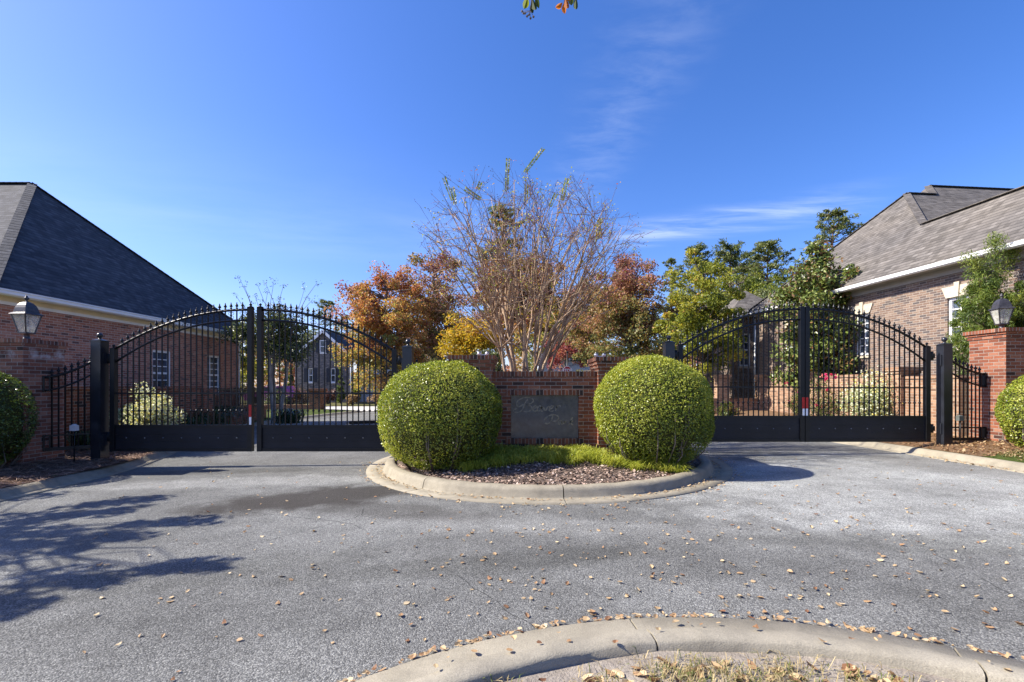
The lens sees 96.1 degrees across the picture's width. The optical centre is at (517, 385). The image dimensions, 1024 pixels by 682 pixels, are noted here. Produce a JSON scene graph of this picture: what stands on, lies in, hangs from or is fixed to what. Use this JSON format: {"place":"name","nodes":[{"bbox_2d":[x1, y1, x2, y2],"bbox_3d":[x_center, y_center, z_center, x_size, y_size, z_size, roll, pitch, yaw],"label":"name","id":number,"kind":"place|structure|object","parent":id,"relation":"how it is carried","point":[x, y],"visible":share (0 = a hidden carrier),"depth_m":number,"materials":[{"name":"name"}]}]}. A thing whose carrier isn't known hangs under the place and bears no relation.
{"place":"outdoors","nodes":[
{"label":"outdoors","id":0,"kind":"place"},
{"bbox_2d":[0,448,159,488],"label":"pine straw ground","id":1,"kind":"structure","parent":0,"point":[50,468],"depth_m":7.92,"materials":[{"name":"brown plant"}]},
{"bbox_2d":[0,372,39,468],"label":"round bush","id":2,"kind":"object","parent":1,"relation":"on","point":[12,418],"visible":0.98,"depth_m":7.70,"materials":[{"name":"green plant"}]},
{"bbox_2d":[69,424,78,461],"bbox_3d":[-8.200,1.070,8.500,0.100,0.720,0.080,0,0,0],"label":"sensor box","id":3,"kind":"object","parent":1,"relation":"on","point":[74,427],"visible":0.91,"depth_m":8.49,"materials":[{"name":"black metal"}]},
{"bbox_2d":[66,430,90,450],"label":"strap leaf clump","id":4,"kind":"object","parent":1,"relation":"on","point":[81,440],"visible":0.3,"depth_m":9.84,"materials":[{"name":"green plant"}]},
{"bbox_2d":[89,333,109,460],"bbox_3d":[-7.985,0.319,8.790,0.219,2.662,0.209,0,0,0],"label":"gate post","id":5,"kind":"object","parent":1,"relation":"on","point":[99,396],"visible":0.96,"depth_m":8.70,"materials":[{"name":"black metal"}]},
{"bbox_2d":[43,354,90,450],"bbox_3d":[-8.356,0.294,8.578,0.708,1.792,0.074,0,0,-39],"label":"fence panel","id":6,"kind":"object","parent":5,"relation":"attached to","point":[59,387],"visible":0.99,"depth_m":8.55,"materials":[{"name":"black metal"}]},
{"bbox_2d":[106,302,253,451],"bbox_3d":[-6.502,-0.176,8.850,2.837,2.873,0.120,0,0,0],"label":"gate leaf","id":7,"kind":"object","parent":5,"relation":"attached to","point":[179,437],"visible":1,"depth_m":8.84,"materials":[{"name":"black metal"}]},
{"bbox_2d":[118,381,187,424],"bbox_3d":[-8.554,0.701,10.478,1.587,1.622,1.269,0,0,0],"label":"variegated shrub","id":8,"kind":"object","parent":1,"relation":"on","point":[176,417],"visible":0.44,"depth_m":10.39,"materials":[{"name":"green plant"}]},
{"bbox_2d":[178,412,227,424],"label":"strap leaf clump","id":9,"kind":"object","parent":1,"relation":"on","point":[193,420],"visible":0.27,"depth_m":13.55,"materials":[{"name":"green plant"}]},
{"bbox_2d":[183,409,226,424],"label":"strap leaf clump","id":10,"kind":"object","parent":1,"relation":"on","point":[210,418],"visible":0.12,"depth_m":14.21,"materials":[{"name":"green plant"}]},
{"bbox_2d":[1,409,355,488],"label":"lawn","id":11,"kind":"structure","parent":0,"point":[316,412],"depth_m":24.77,"materials":[{"name":"green plant"}]},
{"bbox_2d":[66,386,266,445],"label":"garden wall","id":12,"kind":"structure","parent":11,"relation":"on","point":[81,405],"depth_m":12.52,"materials":[{"name":"red brick"}]},
{"bbox_2d":[210,387,256,409],"bbox_3d":[-10.800,0.475,17.900,0.035,0.810,6.425,0,0,-14],"label":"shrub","id":13,"kind":"object","parent":12,"relation":"on","point":[245,396],"visible":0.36,"depth_m":17.23,"materials":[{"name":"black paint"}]},
{"bbox_2d":[240,394,308,408],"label":"garden wall","id":14,"kind":"structure","parent":11,"relation":"on","point":[293,405],"depth_m":27.34,"materials":[{"name":"red brick"}]},
{"bbox_2d":[270,407,311,423],"bbox_3d":[-8.802,1.100,17.579,2.231,0.660,2.223,0,0,0],"label":"strap leaf clump","id":15,"kind":"object","parent":11,"relation":"on","point":[288,416],"visible":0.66,"depth_m":17.38,"materials":[{"name":"green plant"}]},
{"bbox_2d":[308,389,327,409],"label":"brick pier","id":16,"kind":"structure","parent":11,"relation":"on","point":[316,400],"depth_m":27.10,"materials":[{"name":"brown brick"}]},
{"bbox_2d":[241,388,390,411],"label":"ground","id":17,"kind":"structure","parent":0,"point":[360,404],"depth_m":40.60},
{"bbox_2d":[0,338,67,463],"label":"brick pier","id":18,"kind":"structure","parent":17,"relation":"on","point":[29,363],"depth_m":8.28,"materials":[{"name":"red brick"}]},
{"bbox_2d":[8,295,43,338],"bbox_3d":[-8.930,-1.236,8.360,0.321,0.822,0.321,0,0,4],"label":"lantern","id":19,"kind":"object","parent":18,"relation":"on","point":[25,308],"visible":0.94,"depth_m":8.30,"materials":[{"name":"metal"}]},
{"bbox_2d":[0,182,244,407],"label":"brick house","id":20,"kind":"structure","parent":17,"relation":"on","point":[78,280],"depth_m":14.25,"materials":[{"name":"red brick"}]},
{"bbox_2d":[153,350,169,385],"bbox_3d":[-12.245,-0.380,15.780,0.190,1.660,0.940,0,0,0],"label":"window","id":21,"kind":"structure","parent":20,"relation":"in","point":[154,351],"depth_m":15.80,"materials":[{"name":"glass"}]},
{"bbox_2d":[209,355,222,396],"bbox_3d":[-12.245,-0.380,18.475,0.190,1.660,0.950,0,0,0],"label":"window","id":22,"kind":"structure","parent":20,"relation":"in","point":[210,356],"depth_m":18.63,"materials":[{"name":"white glass"}]},
{"bbox_2d":[240,322,276,404],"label":"deciduous tree","id":23,"kind":"object","parent":17,"relation":"on","point":[255,370],"visible":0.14,"depth_m":33.85,"materials":[{"name":"green plant"}]},
{"bbox_2d":[243,386,308,404],"bbox_3d":[-18.600,0.750,35.575,4.300,1.460,1.750,0,0,0],"label":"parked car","id":24,"kind":"object","parent":17,"relation":"on","point":[277,388],"visible":0.23,"depth_m":34.75,"materials":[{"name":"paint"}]},
{"bbox_2d":[255,324,329,375],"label":"deciduous tree","id":25,"kind":"object","parent":17,"relation":"on","point":[310,332],"visible":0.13,"depth_m":61.04,"materials":[{"name":"green plant"}]},
{"bbox_2d":[292,385,308,404],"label":"shrub","id":26,"kind":"object","parent":17,"relation":"on","point":[298,389],"visible":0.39,"depth_m":34.22,"materials":[{"name":"green plant"}]},
{"bbox_2d":[305,298,335,330],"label":"pine tree","id":27,"kind":"object","parent":17,"relation":"on","point":[324,302],"visible":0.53,"depth_m":65.60,"materials":[{"name":"green plant"}]},
{"bbox_2d":[326,389,337,403],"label":"shrub","id":28,"kind":"object","parent":17,"relation":"on","point":[328,397],"visible":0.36,"depth_m":37.43,"materials":[{"name":"plant"}]},
{"bbox_2d":[337,368,345,403],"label":"conical evergreen","id":29,"kind":"object","parent":17,"relation":"on","point":[339,390],"visible":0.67,"depth_m":38.93,"materials":[{"name":"green plant"}]},
{"bbox_2d":[331,316,351,334],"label":"pine tree","id":30,"kind":"object","parent":17,"relation":"on","point":[343,327],"visible":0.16,"depth_m":69.83,"materials":[{"name":"green plant"}]},
{"bbox_2d":[345,394,359,404],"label":"shrub","id":31,"kind":"object","parent":17,"relation":"on","point":[350,399],"visible":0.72,"depth_m":34.58,"materials":[{"name":"orange plant"}]},
{"bbox_2d":[295,330,442,402],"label":"gabled house","id":32,"kind":"structure","parent":17,"relation":"on","point":[327,365],"depth_m":42.00,"materials":[{"name":"grey brick"}]},
{"bbox_2d":[308,368,312,382],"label":"window","id":33,"kind":"structure","parent":32,"relation":"in","point":[310,370],"depth_m":42.04,"materials":[{"name":"white paint"}]},
{"bbox_2d":[320,340,325,353],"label":"window","id":34,"kind":"structure","parent":32,"relation":"in","point":[321,341],"depth_m":41.94,"materials":[{"name":"white paint"}]},
{"bbox_2d":[360,369,379,401],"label":"garage door","id":35,"kind":"structure","parent":32,"relation":"in","point":[366,395],"depth_m":43.31,"materials":[{"name":"white"}]},
{"bbox_2d":[366,391,379,405],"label":"shrub","id":36,"kind":"object","parent":17,"relation":"on","point":[377,397],"visible":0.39,"depth_m":34.38,"materials":[{"name":"brown plant"}]},
{"bbox_2d":[240,342,701,394],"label":"distant woods","id":37,"kind":"object","parent":17,"relation":"on","point":[530,364],"visible":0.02,"depth_m":82.23,"materials":[{"name":"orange plant"}]},
{"bbox_2d":[471,349,507,370],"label":"evergreen tree","id":38,"kind":"object","parent":17,"relation":"on","point":[492,352],"visible":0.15,"depth_m":16.92,"materials":[{"name":"green plant"}]},
{"bbox_2d":[454,253,588,359],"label":"deciduous tree","id":39,"kind":"object","parent":17,"relation":"on","point":[522,304],"visible":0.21,"depth_m":42.95,"materials":[{"name":"orange plant"}]},
{"bbox_2d":[493,371,596,449],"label":"sign wall","id":40,"kind":"structure","parent":17,"relation":"on","point":[545,408],"depth_m":8.60,"materials":[{"name":"red brick"}]},
{"bbox_2d":[513,294,576,370],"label":"deciduous tree","id":41,"kind":"object","parent":17,"relation":"on","point":[552,320],"visible":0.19,"depth_m":40.58,"materials":[{"name":"brown plant"}]},
{"bbox_2d":[537,351,589,370],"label":"white house","id":42,"kind":"structure","parent":17,"relation":"on","point":[574,367],"depth_m":50.00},
{"bbox_2d":[540,329,588,370],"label":"maple tree","id":43,"kind":"object","parent":17,"relation":"on","point":[561,353],"visible":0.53,"depth_m":35.37,"materials":[{"name":"red plant"}]},
{"bbox_2d":[562,351,577,370],"bbox_3d":[3.819,-0.464,32.994,1.269,4.027,0.152,0,0,0],"label":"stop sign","id":44,"kind":"object","parent":17,"relation":"on","point":[567,368],"visible":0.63,"depth_m":32.94,"materials":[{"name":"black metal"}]},
{"bbox_2d":[558,275,625,370],"bbox_3d":[5.165,-2.970,31.084,4.990,9.056,4.681,0,0,0],"label":"deciduous tree","id":45,"kind":"object","parent":17,"relation":"on","point":[582,341],"visible":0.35,"depth_m":30.31,"materials":[{"name":"orange plant"}]},
{"bbox_2d":[579,253,679,363],"bbox_3d":[6.088,-2.885,24.988,5.585,8.875,5.715,0,0,0],"label":"deciduous tree","id":46,"kind":"object","parent":17,"relation":"on","point":[633,326],"visible":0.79,"depth_m":24.18,"materials":[{"name":"orange plant"}]},
{"bbox_2d":[635,309,685,366],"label":"deciduous tree","id":47,"kind":"object","parent":17,"relation":"on","point":[661,341],"visible":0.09,"depth_m":54.04,"materials":[{"name":"plant"}]},
{"bbox_2d":[653,257,692,340],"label":"pine tree","id":48,"kind":"object","parent":17,"relation":"on","point":[670,261],"visible":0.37,"depth_m":57.87,"materials":[{"name":"green plant"}]},
{"bbox_2d":[664,242,732,369],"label":"pine tree","id":49,"kind":"object","parent":17,"relation":"on","point":[700,247],"visible":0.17,"depth_m":63.51,"materials":[{"name":"green plant"}]},
{"bbox_2d":[652,248,747,397],"bbox_3d":[8.314,-2.277,20.886,4.027,7.732,4.272,0,0,0],"label":"deciduous tree","id":50,"kind":"object","parent":17,"relation":"on","point":[704,308],"visible":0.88,"depth_m":20.25,"materials":[{"name":"green plant"}]},
{"bbox_2d":[694,237,755,298],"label":"pine tree","id":51,"kind":"object","parent":17,"relation":"on","point":[732,257],"visible":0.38,"depth_m":59.26,"materials":[{"name":"green plant"}]},
{"bbox_2d":[716,401,741,415],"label":"shrub","id":52,"kind":"object","parent":17,"relation":"on","point":[725,409],"visible":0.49,"depth_m":18.96,"materials":[{"name":"green plant"}]},
{"bbox_2d":[697,267,783,304],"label":"deciduous tree","id":53,"kind":"object","parent":17,"relation":"on","point":[751,284],"visible":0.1,"depth_m":45.51,"materials":[{"name":"green plant"}]},
{"bbox_2d":[726,250,773,289],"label":"pine tree","id":54,"kind":"object","parent":17,"relation":"on","point":[741,259],"visible":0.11,"depth_m":73.22,"materials":[{"name":"green plant"}]},
{"bbox_2d":[734,238,796,288],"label":"pine tree","id":55,"kind":"object","parent":17,"relation":"on","point":[771,247],"visible":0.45,"depth_m":55.08,"materials":[{"name":"green plant"}]},
{"bbox_2d":[754,285,778,298],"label":"deciduous tree","id":56,"kind":"object","parent":17,"relation":"on","point":[764,294],"visible":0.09,"depth_m":33.60,"materials":[{"name":"green plant"}]},
{"bbox_2d":[761,241,862,389],"bbox_3d":[10.818,-1.884,16.467,3.379,6.699,3.093,0,0,-24],"label":"magnolia tree","id":57,"kind":"object","parent":17,"relation":"on","point":[816,288],"visible":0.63,"depth_m":15.99,"materials":[{"name":"green plant"}]},
{"bbox_2d":[789,207,863,268],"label":"pine tree","id":58,"kind":"object","parent":17,"relation":"on","point":[841,221],"visible":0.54,"depth_m":43.56,"materials":[{"name":"green plant"}]},
{"bbox_2d":[713,367,968,436],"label":"garden wall","id":59,"kind":"structure","parent":17,"relation":"on","point":[933,399],"depth_m":12.02,"materials":[{"name":"brick"}]},
{"bbox_2d":[729,381,756,397],"bbox_3d":[9.790,0.170,20.100,1.260,0.720,0.030,0,0,0],"label":"iron railing","id":60,"kind":"object","parent":59,"relation":"on","point":[735,382],"visible":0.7,"depth_m":20.09,"materials":[{"name":"black metal"}]},
{"bbox_2d":[703,185,1023,397],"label":"brick house","id":61,"kind":"structure","parent":17,"relation":"on","point":[904,251],"depth_m":14.19,"materials":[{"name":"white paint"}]},
{"bbox_2d":[739,334,751,367],"bbox_3d":[11.050,-1.700,22.445,0.640,1.700,0.190,0,0,0],"label":"window","id":62,"kind":"structure","parent":61,"relation":"in","point":[746,335],"depth_m":22.52,"materials":[{"name":"white paint"}]},
{"bbox_2d":[852,302,872,357],"bbox_3d":[11.480,-1.845,15.279,0.200,1.850,0.832,0,0,-5],"label":"window","id":63,"kind":"structure","parent":61,"relation":"in","point":[867,307],"depth_m":15.26,"materials":[{"name":"white paint"}]},
{"bbox_2d":[941,281,969,349],"bbox_3d":[11.763,-1.845,12.254,0.200,1.850,0.842,0,0,-5],"label":"window","id":64,"kind":"structure","parent":61,"relation":"in","point":[952,291],"depth_m":12.40,"materials":[{"name":"white paint"}]},
{"bbox_2d":[936,337,952,444],"bbox_3d":[8.875,0.249,9.580,0.214,2.522,0.204,0,0,0],"label":"gate post","id":65,"kind":"object","parent":17,"relation":"on","point":[944,392],"visible":0.96,"depth_m":9.49,"materials":[{"name":"black metal"}]},
{"bbox_2d":[805,302,934,441],"bbox_3d":[7.318,-0.289,9.600,2.718,2.916,0.120,0,0,0],"label":"gate leaf","id":66,"kind":"object","parent":65,"relation":"attached to","point":[864,428],"visible":1,"depth_m":9.59,"materials":[{"name":"black metal"}]},
{"bbox_2d":[953,356,986,440],"bbox_3d":[9.356,0.235,9.590,0.776,1.809,0.070,0,0,-2],"label":"fence panel","id":67,"kind":"object","parent":65,"relation":"attached to","point":[983,383],"visible":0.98,"depth_m":9.58,"materials":[{"name":"black metal"}]},
{"bbox_2d":[962,327,1023,441],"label":"brick pier","id":68,"kind":"structure","parent":17,"relation":"on","point":[996,355],"depth_m":9.46,"materials":[{"name":"red brick"}]},
{"bbox_2d":[988,293,1015,327],"bbox_3d":[10.050,-1.542,9.560,0.298,0.764,0.298,0,0,14],"label":"lantern","id":69,"kind":"object","parent":68,"relation":"on","point":[1002,303],"visible":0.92,"depth_m":9.50,"materials":[{"name":"metal"}]},
{"bbox_2d":[326,406,390,410],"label":"driveway","id":70,"kind":"structure","parent":0,"point":[372,408],"depth_m":32.16,"materials":[{"name":"concrete"}]},
{"bbox_2d":[392,250,469,368],"bbox_3d":[-5.481,-3.668,29.693,5.744,10.485,6.184,0,0,0],"label":"deciduous tree","id":71,"kind":"object","parent":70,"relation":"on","point":[431,336],"visible":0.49,"depth_m":28.97,"materials":[{"name":"orange plant"}]},
{"bbox_2d":[0,411,1023,681],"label":"road","id":72,"kind":"structure","parent":0,"point":[56,543],"depth_m":3.94,"materials":[{"name":"grey asphalt"}]},
{"bbox_2d":[0,410,360,501],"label":"kerb","id":73,"kind":"structure","parent":72,"relation":"on","point":[20,491],"depth_m":7.65,"materials":[{"name":"concrete"}]},
{"bbox_2d":[215,276,320,424],"bbox_3d":[-10.001,-1.443,18.476,3.677,6.013,3.812,0,0,-31],"label":"multi trunk tree","id":74,"kind":"object","parent":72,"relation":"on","point":[276,344],"visible":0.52,"depth_m":18.03,"materials":[{"name":"green plant"}]},
{"bbox_2d":[323,260,437,411],"bbox_3d":[-7.658,-2.919,27.050,5.808,8.956,5.801,0,0,35],"label":"maple tree","id":75,"kind":"object","parent":72,"relation":"on","point":[402,320],"visible":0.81,"depth_m":26.20,"materials":[{"name":"orange plant"}]},
{"bbox_2d":[447,355,497,456],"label":"wing wall","id":76,"kind":"structure","parent":72,"relation":"on","point":[485,365],"depth_m":8.42,"materials":[{"name":"red brick"}]},
{"bbox_2d":[433,312,516,366],"bbox_3d":[-1.956,-1.012,21.881,3.937,5.128,3.923,0,0,0],"label":"deciduous tree","id":77,"kind":"object","parent":72,"relation":"on","point":[460,342],"visible":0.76,"depth_m":21.15,"materials":[{"name":"yellow plant"}]},
{"bbox_2d":[461,202,524,367],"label":"pine tree","id":78,"kind":"object","parent":72,"relation":"on","point":[503,211],"visible":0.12,"depth_m":51.46,"materials":[{"name":"green plant"}]},
{"bbox_2d":[366,453,732,504],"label":"kerb","id":79,"kind":"structure","parent":72,"relation":"on","point":[554,494],"depth_m":6.36,"materials":[{"name":"concrete"}]},
{"bbox_2d":[82,455,1023,681],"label":"fallen leaves","id":80,"kind":"object","parent":72,"relation":"on","point":[694,614],"visible":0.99,"depth_m":3.07,"materials":[{"name":"brown plant"}]},
{"bbox_2d":[587,357,641,454],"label":"wing wall","id":81,"kind":"structure","parent":72,"relation":"on","point":[601,366],"depth_m":8.46,"materials":[{"name":"red brick"}]},
{"bbox_2d":[354,617,1023,681],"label":"kerb","id":82,"kind":"structure","parent":72,"relation":"on","point":[526,655],"depth_m":2.46,"materials":[{"name":"concrete"}]},
{"bbox_2d":[834,442,1023,472],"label":"kerb","id":83,"kind":"structure","parent":72,"relation":"on","point":[978,460],"depth_m":8.91,"materials":[{"name":"concrete"}]},
{"bbox_2d":[0,0,1023,386],"label":"sky","id":84,"kind":"structure","parent":0,"point":[293,143],"materials":[{"name":"blue"}]},
{"bbox_2d":[395,454,700,484],"bbox_3d":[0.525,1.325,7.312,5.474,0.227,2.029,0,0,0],"label":"mulch","id":85,"kind":"object","parent":0,"point":[518,465],"visible":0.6,"depth_m":7.06,"materials":[{"name":"brown wood"}]},
{"bbox_2d":[401,339,414,458],"bbox_3d":[-2.105,0.369,8.790,0.214,2.522,0.204,0,0,0],"label":"gate post","id":86,"kind":"object","parent":85,"relation":"on","point":[407,354],"visible":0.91,"depth_m":8.70,"materials":[{"name":"black metal"}]},
{"bbox_2d":[257,302,401,451],"bbox_3d":[-3.623,-0.176,8.850,2.789,2.873,0.120,0,0,0],"label":"gate leaf","id":87,"kind":"object","parent":86,"relation":"attached to","point":[318,437],"visible":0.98,"depth_m":8.84,"materials":[{"name":"black metal"}]},
{"bbox_2d":[375,359,502,472],"bbox_3d":[-1.305,0.480,7.780,2.180,1.880,1.714,0,0,0],"label":"round bush","id":88,"kind":"object","parent":85,"relation":"on","point":[439,414],"visible":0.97,"depth_m":7.29,"materials":[{"name":"green plant"}]},
{"bbox_2d":[392,149,650,370],"bbox_3d":[0.323,-2.064,10.290,5.160,7.052,5.246,0,0,28],"label":"crape myrtle","id":89,"kind":"object","parent":85,"relation":"on","point":[506,311],"visible":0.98,"depth_m":9.99,"materials":[{"name":"brown plant"}]},
{"bbox_2d":[456,442,703,473],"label":"edging grass","id":90,"kind":"structure","parent":85,"relation":"on","point":[510,454],"depth_m":7.59,"materials":[{"name":"green plant"}]},
{"bbox_2d":[591,353,715,469],"bbox_3d":[2.309,0.418,7.832,2.110,1.944,1.704,0,0,0],"label":"round bush","id":91,"kind":"object","parent":85,"relation":"on","point":[660,408],"visible":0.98,"depth_m":7.29,"materials":[{"name":"green plant"}]},
{"bbox_2d":[663,335,675,364],"bbox_3d":[3.145,0.274,9.580,0.224,2.652,0.214,0,0,0],"label":"gate post","id":92,"kind":"object","parent":85,"relation":"on","point":[668,348],"visible":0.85,"depth_m":9.48,"materials":[{"name":"black metal"}]},
{"bbox_2d":[675,302,804,441],"bbox_3d":[4.606,-0.289,9.600,2.734,2.916,0.120,0,0,0],"label":"gate leaf","id":93,"kind":"object","parent":92,"relation":"attached to","point":[763,428],"visible":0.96,"depth_m":9.59,"materials":[{"name":"black metal"}]},
{"bbox_2d":[498,650,962,681],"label":"dirt ground","id":94,"kind":"structure","parent":0,"point":[566,673],"depth_m":2.33,"materials":[{"name":"brown soil"}]},
{"bbox_2d":[521,0,577,19],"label":"overhanging tree","id":95,"kind":"object","parent":94,"relation":"on","point":[534,5],"visible":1,"depth_m":2.15,"materials":[{"name":"green plant"}]},
{"bbox_2d":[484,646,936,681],"bbox_3d":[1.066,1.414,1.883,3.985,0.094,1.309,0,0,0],"label":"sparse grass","id":96,"kind":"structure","parent":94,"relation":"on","point":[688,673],"depth_m":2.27,"materials":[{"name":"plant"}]},
{"bbox_2d":[538,656,942,681],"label":"fallen leaves","id":97,"kind":"object","parent":94,"relation":"on","point":[620,673],"visible":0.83,"depth_m":2.27,"materials":[{"name":"brown plant"}]},
{"bbox_2d":[714,410,1023,455],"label":"leaf litter ground","id":98,"kind":"structure","parent":0,"point":[951,448],"depth_m":9.37,"materials":[{"name":"brown plant"}]},
{"bbox_2d":[785,381,797,415],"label":"rose bush","id":99,"kind":"object","parent":98,"relation":"on","point":[796,404],"visible":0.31,"depth_m":14.53,"materials":[{"name":"green plant"}]},
{"bbox_2d":[810,373,847,415],"bbox_3d":[8.877,0.493,13.371,1.081,1.738,1.382,0,0,-39],"label":"rose bush","id":100,"kind":"object","parent":98,"relation":"on","point":[825,405],"visible":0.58,"depth_m":13.32,"materials":[{"name":"green plant"}]},
{"bbox_2d":[835,366,902,415],"bbox_3d":[9.612,0.403,12.445,1.960,1.914,1.522,0,0,0],"label":"variegated shrub","id":101,"kind":"object","parent":98,"relation":"on","point":[871,401],"visible":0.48,"depth_m":12.22,"materials":[{"name":"green plant"}]},
{"bbox_2d":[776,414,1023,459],"bbox_3d":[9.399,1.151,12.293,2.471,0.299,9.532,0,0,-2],"label":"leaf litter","id":102,"kind":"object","parent":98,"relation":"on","point":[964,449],"visible":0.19,"depth_m":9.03,"materials":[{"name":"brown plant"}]},
{"bbox_2d":[956,415,963,443],"bbox_3d":[9.080,0.925,9.450,0.100,0.650,0.080,0,0,0],"label":"sensor box","id":103,"kind":"object","parent":98,"relation":"on","point":[960,418],"visible":0.91,"depth_m":9.44,"materials":[{"name":"black metal"}]},
{"bbox_2d":[881,442,1023,462],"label":"lawn","id":104,"kind":"structure","parent":0,"point":[1012,458],"depth_m":8.18,"materials":[{"name":"plant"}]},
{"bbox_2d":[943,231,1023,374],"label":"cedar tree","id":105,"kind":"object","parent":104,"relation":"on","point":[983,291],"visible":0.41,"depth_m":10.66,"materials":[{"name":"green plant"}]},
{"bbox_2d":[993,374,1023,447],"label":"round bush","id":106,"kind":"object","parent":104,"relation":"on","point":[1012,409],"visible":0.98,"depth_m":8.59,"materials":[{"name":"green plant"}]},
{"bbox_2d":[985,448,1023,459],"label":"verge grass","id":107,"kind":"structure","parent":0,"point":[1012,453],"depth_m":8.35,"materials":[{"name":"green plant"}]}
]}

